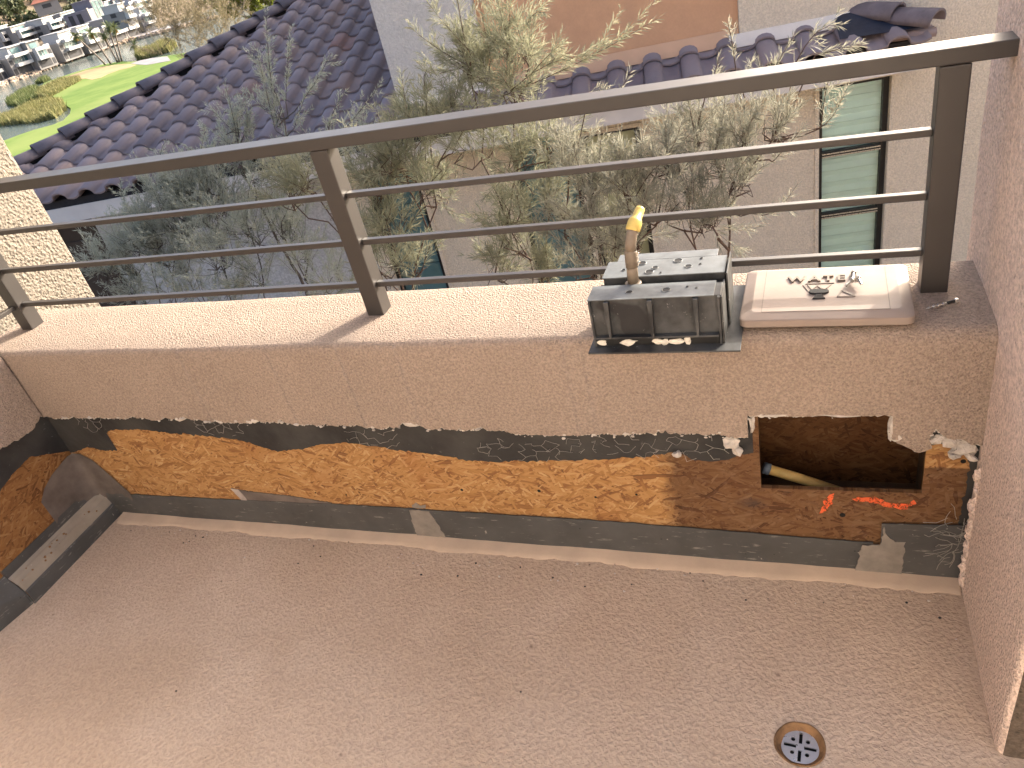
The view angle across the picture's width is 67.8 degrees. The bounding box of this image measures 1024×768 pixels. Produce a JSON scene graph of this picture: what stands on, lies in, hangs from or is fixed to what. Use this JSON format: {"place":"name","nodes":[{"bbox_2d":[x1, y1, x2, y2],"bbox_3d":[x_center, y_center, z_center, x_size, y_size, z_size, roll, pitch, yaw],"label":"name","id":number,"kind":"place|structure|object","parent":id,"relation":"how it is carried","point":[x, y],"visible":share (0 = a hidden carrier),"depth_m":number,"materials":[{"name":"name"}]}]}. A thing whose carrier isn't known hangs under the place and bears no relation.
{"place":"outdoors","nodes":[
{"label":"outdoors","id":0,"kind":"place"},
{"bbox_2d":[4,53,184,156],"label":"golf course","id":1,"kind":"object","parent":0,"point":[82,96],"visible":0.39,"depth_m":187.00,"materials":[{"name":"green plant"}]},
{"bbox_2d":[68,32,105,64],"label":"palm tree","id":2,"kind":"object","parent":1,"relation":"on","point":[76,39],"visible":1,"depth_m":239.68,"materials":[{"name":"green plant"}]},
{"bbox_2d":[45,64,134,84],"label":"dry turf","id":3,"kind":"structure","parent":1,"relation":"on","point":[95,73],"depth_m":229.75,"materials":[{"name":"beige plant"}]},
{"bbox_2d":[83,27,111,63],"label":"palm tree","id":4,"kind":"object","parent":1,"relation":"on","point":[90,34],"visible":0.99,"depth_m":239.32,"materials":[{"name":"green plant"}]},
{"bbox_2d":[94,30,117,61],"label":"palm tree","id":5,"kind":"object","parent":1,"relation":"on","point":[104,37],"visible":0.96,"depth_m":239.85,"materials":[{"name":"green plant"}]},
{"bbox_2d":[100,20,120,61],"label":"palm tree","id":6,"kind":"object","parent":1,"relation":"on","point":[108,28],"visible":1,"depth_m":238.23,"materials":[{"name":"green plant"}]},
{"bbox_2d":[104,21,122,61],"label":"palm tree","id":7,"kind":"object","parent":1,"relation":"on","point":[115,32],"visible":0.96,"depth_m":240.16,"materials":[{"name":"green plant"}]},
{"bbox_2d":[131,56,170,64],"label":"bunker","id":8,"kind":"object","parent":1,"relation":"on","point":[149,61],"depth_m":222.82},
{"bbox_2d":[2,17,214,82],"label":"lakeside path","id":9,"kind":"structure","parent":0,"point":[8,81],"depth_m":318.06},
{"bbox_2d":[0,61,8,80],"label":"villa","id":10,"kind":"object","parent":9,"relation":"on","point":[3,74],"visible":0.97,"depth_m":276.46,"materials":[{"name":"grey paint"}]},
{"bbox_2d":[0,43,34,77],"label":"villa","id":11,"kind":"object","parent":9,"relation":"on","point":[16,60],"visible":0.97,"depth_m":277.81,"materials":[{"name":"white paint"}]},
{"bbox_2d":[9,47,19,53],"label":"window","id":12,"kind":"structure","parent":11,"relation":"in","point":[15,50],"depth_m":278.14,"materials":[{"name":"teal glass"}]},
{"bbox_2d":[13,54,27,63],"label":"window","id":13,"kind":"structure","parent":11,"relation":"in","point":[15,59],"depth_m":278.82,"materials":[{"name":"teal glass"}]},
{"bbox_2d":[18,64,33,73],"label":"window","id":14,"kind":"structure","parent":11,"relation":"in","point":[26,68],"depth_m":280.60,"materials":[{"name":"grey glass"}]},
{"bbox_2d":[13,38,57,69],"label":"villa","id":15,"kind":"object","parent":9,"relation":"on","point":[43,56],"visible":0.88,"depth_m":282.49,"materials":[{"name":"white paint"}]},
{"bbox_2d":[28,42,37,48],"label":"window","id":16,"kind":"structure","parent":15,"relation":"in","point":[32,45],"depth_m":281.15,"materials":[{"name":"teal glass"}]},
{"bbox_2d":[38,49,47,55],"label":"window","id":17,"kind":"structure","parent":15,"relation":"in","point":[44,50],"depth_m":283.21,"materials":[{"name":"teal glass"}]},
{"bbox_2d":[39,58,52,67],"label":"window","id":18,"kind":"structure","parent":15,"relation":"in","point":[47,62],"depth_m":284.67,"materials":[{"name":"grey glass"}]},
{"bbox_2d":[40,28,84,62],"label":"villa","id":19,"kind":"object","parent":9,"relation":"on","point":[63,47],"visible":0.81,"depth_m":291.95,"materials":[{"name":"white paint"}]},
{"bbox_2d":[60,32,69,38],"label":"window","id":20,"kind":"structure","parent":19,"relation":"in","point":[64,35],"depth_m":292.49,"materials":[{"name":"glass"}]},
{"bbox_2d":[63,40,76,47],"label":"window","id":21,"kind":"structure","parent":19,"relation":"in","point":[65,44],"depth_m":292.92,"materials":[{"name":"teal glass"}]},
{"bbox_2d":[68,48,82,57],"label":"window","id":22,"kind":"structure","parent":19,"relation":"in","point":[76,52],"depth_m":295.29,"materials":[{"name":"grey glass"}]},
{"bbox_2d":[60,23,107,54],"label":"villa","id":23,"kind":"object","parent":9,"relation":"on","point":[93,46],"visible":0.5,"depth_m":299.98,"materials":[{"name":"white paint"}]},
{"bbox_2d":[79,27,86,32],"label":"window","id":24,"kind":"structure","parent":23,"relation":"in","point":[81,30],"depth_m":298.62,"materials":[{"name":"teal glass"}]},
{"bbox_2d":[88,41,102,50],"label":"window","id":25,"kind":"structure","parent":23,"relation":"in","point":[94,46],"depth_m":301.99,"materials":[{"name":"grey glass"}]},
{"bbox_2d":[84,18,127,46],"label":"villa","id":26,"kind":"object","parent":9,"relation":"on","point":[96,23],"visible":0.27,"depth_m":312.29,"materials":[{"name":"white concrete"}]},
{"bbox_2d":[112,32,126,42],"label":"window","id":27,"kind":"structure","parent":26,"relation":"in","point":[121,36],"depth_m":316.95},
{"bbox_2d":[0,15,214,86],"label":"riprap stones","id":28,"kind":"object","parent":9,"relation":"on","point":[11,79],"visible":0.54,"depth_m":292.87,"materials":[{"name":"beige stone"}]},
{"bbox_2d":[126,24,141,37],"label":"villa","id":29,"kind":"object","parent":9,"relation":"on","point":[129,32],"visible":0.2,"depth_m":322.58,"materials":[{"name":"white concrete"}]},
{"bbox_2d":[128,29,138,36],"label":"window","id":30,"kind":"structure","parent":29,"relation":"in","point":[130,32],"depth_m":323.04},
{"bbox_2d":[133,6,156,32],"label":"villa","id":31,"kind":"object","parent":9,"relation":"on","point":[142,16],"visible":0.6,"depth_m":327.34,"materials":[{"name":"white paint"}]},
{"bbox_2d":[147,23,156,30],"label":"window","id":32,"kind":"structure","parent":31,"relation":"in","point":[152,24],"depth_m":330.22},
{"bbox_2d":[0,0,229,45],"bbox_3d":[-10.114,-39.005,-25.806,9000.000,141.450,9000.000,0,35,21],"label":"ground","id":33,"kind":"structure","parent":0,"point":[63,3],"depth_m":415.29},
{"bbox_2d":[0,24,9,47],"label":"villa","id":34,"kind":"object","parent":33,"relation":"on","point":[3,42],"visible":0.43,"depth_m":351.80,"materials":[{"name":"white concrete"}]},
{"bbox_2d":[0,23,36,45],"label":"villa","id":35,"kind":"object","parent":33,"relation":"on","point":[18,33],"visible":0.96,"depth_m":353.91,"materials":[{"name":"white paint"}]},
{"bbox_2d":[12,25,23,30],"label":"window","id":36,"kind":"structure","parent":35,"relation":"in","point":[20,27],"depth_m":355.06,"materials":[{"name":"white glass"}]},
{"bbox_2d":[20,35,34,41],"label":"window","id":37,"kind":"structure","parent":35,"relation":"in","point":[31,37],"depth_m":358.58,"materials":[{"name":"grey glass"}]},
{"bbox_2d":[20,17,42,38],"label":"villa","id":38,"kind":"object","parent":33,"relation":"on","point":[26,24],"visible":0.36,"depth_m":363.94,"materials":[{"name":"white concrete"}]},
{"bbox_2d":[27,15,63,38],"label":"villa","id":39,"kind":"object","parent":33,"relation":"on","point":[46,25],"visible":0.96,"depth_m":361.02,"materials":[{"name":"white paint"}]},
{"bbox_2d":[31,0,62,16],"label":"hillside house","id":40,"kind":"structure","parent":33,"relation":"on","point":[44,7],"depth_m":394.00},
{"bbox_2d":[42,3,51,8],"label":"window","id":41,"kind":"structure","parent":40,"relation":"in","point":[47,5],"depth_m":393.73,"materials":[{"name":"black glass"}]},
{"bbox_2d":[0,135,100,453],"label":"stucco pier","id":42,"kind":"structure","parent":33,"relation":"on","point":[23,208],"depth_m":2.75,"materials":[{"name":"beige paint"}]},
{"bbox_2d":[0,0,105,26],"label":"hillside woodland","id":43,"kind":"object","parent":33,"relation":"on","point":[16,6],"visible":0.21,"depth_m":405.69,"materials":[{"name":"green plant"}]},
{"bbox_2d":[46,9,72,29],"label":"villa","id":44,"kind":"object","parent":33,"relation":"on","point":[58,16],"visible":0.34,"depth_m":368.98,"materials":[{"name":"white paint"}]},
{"bbox_2d":[63,0,103,27],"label":"villa","id":45,"kind":"object","parent":33,"relation":"on","point":[86,11],"visible":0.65,"depth_m":354.49,"materials":[{"name":"grey paint"}]},
{"bbox_2d":[68,16,76,26],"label":"side window","id":46,"kind":"structure","parent":45,"relation":"in","point":[71,19],"depth_m":354.45,"materials":[{"name":"black glass"}]},
{"bbox_2d":[76,14,84,24],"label":"side window","id":47,"kind":"structure","parent":45,"relation":"in","point":[79,16],"depth_m":353.07,"materials":[{"name":"black glass"}]},
{"bbox_2d":[91,1,100,17],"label":"window","id":48,"kind":"structure","parent":45,"relation":"in","point":[92,2],"depth_m":356.05,"materials":[{"name":"white glass"}]},
{"bbox_2d":[94,0,103,15],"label":"window","id":49,"kind":"structure","parent":45,"relation":"in","point":[96,2],"depth_m":357.93,"materials":[{"name":"white glass"}]},
{"bbox_2d":[103,0,110,5],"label":"villa","id":50,"kind":"object","parent":33,"relation":"on","point":[106,3],"visible":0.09,"depth_m":368.22,"materials":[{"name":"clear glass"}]},
{"bbox_2d":[100,1,138,30],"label":"villa","id":51,"kind":"object","parent":33,"relation":"on","point":[115,13],"visible":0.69,"depth_m":282.32,"materials":[{"name":"white paint"}]},
{"bbox_2d":[127,18,135,24],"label":"window","id":52,"kind":"structure","parent":51,"relation":"in","point":[130,20],"depth_m":283.56,"materials":[{"name":"white"}]},
{"bbox_2d":[114,0,152,10],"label":"villa","id":53,"kind":"object","parent":33,"relation":"on","point":[129,2],"visible":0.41,"depth_m":336.16,"materials":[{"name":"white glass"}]},
{"bbox_2d":[125,37,142,52],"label":"palm tree","id":54,"kind":"object","parent":33,"relation":"on","point":[133,43],"visible":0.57,"depth_m":245.30,"materials":[{"name":"green plant"}]},
{"bbox_2d":[115,0,253,58],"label":"desert tree","id":55,"kind":"object","parent":33,"relation":"on","point":[196,19],"visible":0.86,"depth_m":14.18,"materials":[{"name":"green plant"}]},
{"bbox_2d":[69,120,354,305],"bbox_3d":[-1.990,-0.138,6.094,2.462,3.755,1.107,7,38,29],"label":"needle shrub","id":56,"kind":"object","parent":33,"relation":"on","point":[180,185],"visible":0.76,"depth_m":5.43,"materials":[{"name":"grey plant"}]},
{"bbox_2d":[204,0,273,19],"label":"leafy tree","id":57,"kind":"object","parent":33,"relation":"on","point":[254,4],"visible":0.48,"depth_m":16.89,"materials":[{"name":"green plant"}]},
{"bbox_2d":[195,6,404,295],"bbox_3d":[-1.185,-0.686,6.096,1.734,4.304,0.861,0,35,21],"label":"needle shrub","id":58,"kind":"object","parent":33,"relation":"on","point":[233,117],"visible":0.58,"depth_m":5.37,"materials":[{"name":"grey plant"}]},
{"bbox_2d":[248,46,495,293],"bbox_3d":[-0.567,-0.081,5.226,1.700,3.991,0.989,-5,34,15],"label":"needle shrub","id":59,"kind":"object","parent":33,"relation":"on","point":[384,154],"visible":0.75,"depth_m":4.48,"materials":[{"name":"green plant"}]},
{"bbox_2d":[13,0,998,306],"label":"neighbour house","id":60,"kind":"structure","parent":33,"relation":"on","point":[369,44],"depth_m":6.98,"materials":[{"name":"paint"}]},
{"bbox_2d":[369,171,448,290],"bbox_3d":[-0.985,-1.367,7.783,0.540,1.700,0.090,-6,34,13],"label":"window","id":61,"kind":"structure","parent":60,"relation":"in","point":[435,268],"depth_m":7.77,"materials":[{"name":"black glass"}]},
{"bbox_2d":[512,133,596,282],"bbox_3d":[0.439,-1.603,7.397,0.600,1.700,0.090,-6,34,13],"label":"window","id":62,"kind":"structure","parent":60,"relation":"in","point":[567,278],"depth_m":7.45,"materials":[{"name":"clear glass"}]},
{"bbox_2d":[581,127,653,265],"bbox_3d":[1.048,-1.635,7.280,0.520,1.620,0.090,-6,34,13],"label":"window","id":63,"kind":"structure","parent":60,"relation":"in","point":[648,247],"depth_m":7.17,"materials":[{"name":"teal glass"}]},
{"bbox_2d":[818,76,889,267],"bbox_3d":[3.058,-1.700,6.916,0.557,2.070,0.100,-6,34,13],"label":"window","id":64,"kind":"structure","parent":60,"relation":"in","point":[858,169],"depth_m":6.81,"materials":[{"name":"green glass"}]},
{"bbox_2d":[404,0,666,285],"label":"needle shrub","id":65,"kind":"object","parent":33,"relation":"on","point":[489,46],"visible":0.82,"depth_m":4.22,"materials":[{"name":"green plant"}]},
{"bbox_2d":[525,62,710,280],"bbox_3d":[0.801,0.017,4.746,1.033,3.770,0.701,0,35,21],"label":"needle shrub","id":66,"kind":"object","parent":33,"relation":"on","point":[616,244],"visible":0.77,"depth_m":4.02,"materials":[{"name":"green plant"}]},
{"bbox_2d":[631,7,869,267],"bbox_3d":[1.471,-0.166,4.647,1.198,3.897,0.703,0,35,21],"label":"needle shrub","id":67,"kind":"object","parent":33,"relation":"on","point":[721,133],"visible":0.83,"depth_m":3.92,"materials":[{"name":"green plant"}]},
{"bbox_2d":[0,4,265,139],"bbox_3d":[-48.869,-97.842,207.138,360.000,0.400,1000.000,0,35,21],"label":"lake water","id":68,"kind":"structure","parent":0,"point":[55,72],"depth_m":262.63,"materials":[{"name":"grey liquid"}]},
{"bbox_2d":[4,84,40,105],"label":"reed bed","id":69,"kind":"object","parent":68,"relation":"on","point":[22,95],"visible":0.86,"depth_m":210.79,"materials":[{"name":"green plant"}]},
{"bbox_2d":[0,95,66,125],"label":"reed bed","id":70,"kind":"object","parent":68,"relation":"on","point":[42,109],"visible":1,"depth_m":173.96,"materials":[{"name":"yellow plant"}]},
{"bbox_2d":[34,75,50,84],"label":"reed bed","id":71,"kind":"object","parent":68,"relation":"on","point":[43,79],"visible":1,"depth_m":245.99,"materials":[{"name":"green plant"}]},
{"bbox_2d":[33,75,80,97],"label":"reed bed","id":72,"kind":"object","parent":68,"relation":"on","point":[51,88],"visible":0.85,"depth_m":214.16,"materials":[{"name":"yellow plant"}]},
{"bbox_2d":[133,36,176,60],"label":"reed bed","id":73,"kind":"object","parent":68,"relation":"on","point":[142,55],"visible":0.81,"depth_m":239.21,"materials":[{"name":"green plant"}]},
{"bbox_2d":[0,512,1023,767],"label":"balcony floor","id":74,"kind":"structure","parent":0,"point":[256,644],"depth_m":1.73,"materials":[{"name":"beige concrete"}]},
{"bbox_2d":[0,494,120,630],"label":"metal pan","id":75,"kind":"object","parent":74,"relation":"on","point":[43,562],"visible":1,"depth_m":2.29,"materials":[{"name":"grey metal"}]},
{"bbox_2d":[0,357,132,595],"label":"side parapet wall","id":76,"kind":"structure","parent":74,"relation":"on","point":[47,478],"depth_m":2.25,"materials":[{"name":"paint"}]},
{"bbox_2d":[0,260,997,577],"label":"parapet wall","id":77,"kind":"structure","parent":74,"relation":"on","point":[516,414],"depth_m":1.77,"materials":[{"name":"paint"}]},
{"bbox_2d":[0,31,1019,329],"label":"metal railing","id":78,"kind":"object","parent":77,"relation":"on","point":[952,59],"visible":0.96,"depth_m":1.49,"materials":[{"name":"brown metal"}]},
{"bbox_2d":[587,206,744,353],"bbox_3d":[0.293,-0.226,1.465,0.285,0.237,0.248,0,35,21],"label":"plastic wall box","id":79,"kind":"object","parent":77,"relation":"on","point":[690,301],"visible":1,"depth_m":1.44,"materials":[{"name":"plastic"}]},
{"bbox_2d":[740,264,914,327],"bbox_3d":[0.594,-0.172,1.452,0.298,0.031,0.218,0,35,21],"label":"water box lid","id":80,"kind":"object","parent":77,"relation":"on","point":[825,296],"visible":0.86,"depth_m":1.42,"materials":[{"name":"plastic"}]},
{"bbox_2d":[844,278,854,286],"bbox_3d":[0.633,-0.190,1.431,0.010,0.011,0.026,20,46,42],"label":"screw","id":81,"kind":"object","parent":80,"relation":"on","point":[851,280],"visible":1,"depth_m":1.43,"materials":[{"name":"metal"}]},
{"bbox_2d":[851,270,856,277],"bbox_3d":[0.651,-0.207,1.451,0.010,0.011,0.026,0,35,21],"label":"screw","id":82,"kind":"object","parent":80,"relation":"on","point":[853,273],"visible":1,"depth_m":1.45,"materials":[{"name":"metal"}]},
{"bbox_2d":[855,276,862,284],"bbox_3d":[0.647,-0.193,1.421,0.010,0.011,0.026,-3,34,17],"label":"screw","id":83,"kind":"object","parent":80,"relation":"on","point":[858,278],"visible":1,"depth_m":1.43,"materials":[{"name":"metal"}]},
{"bbox_2d":[926,298,958,308],"bbox_3d":[0.769,-0.143,1.363,0.058,0.009,0.010,-14,33,2],"label":"masonry screw","id":84,"kind":"object","parent":77,"relation":"on","point":[956,300],"visible":1,"depth_m":1.36,"materials":[{"name":"metal"}]},
{"bbox_2d":[119,527,956,757],"bbox_3d":[-0.291,0.716,1.673,2.312,0.004,0.947,0,35,21],"label":"stucco debris","id":85,"kind":"object","parent":74,"relation":"on","point":[540,573],"visible":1,"depth_m":1.90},
{"bbox_2d":[774,722,825,766],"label":"floor drain","id":86,"kind":"object","parent":74,"relation":"on","point":[794,746],"visible":1,"depth_m":1.43,"materials":[{"name":"metal"}]},
{"bbox_2d":[958,0,1023,758],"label":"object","id":87,"kind":"structure","parent":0,"point":[991,577],"depth_m":1.28,"materials":[{"name":"beige paint"}]}
]}

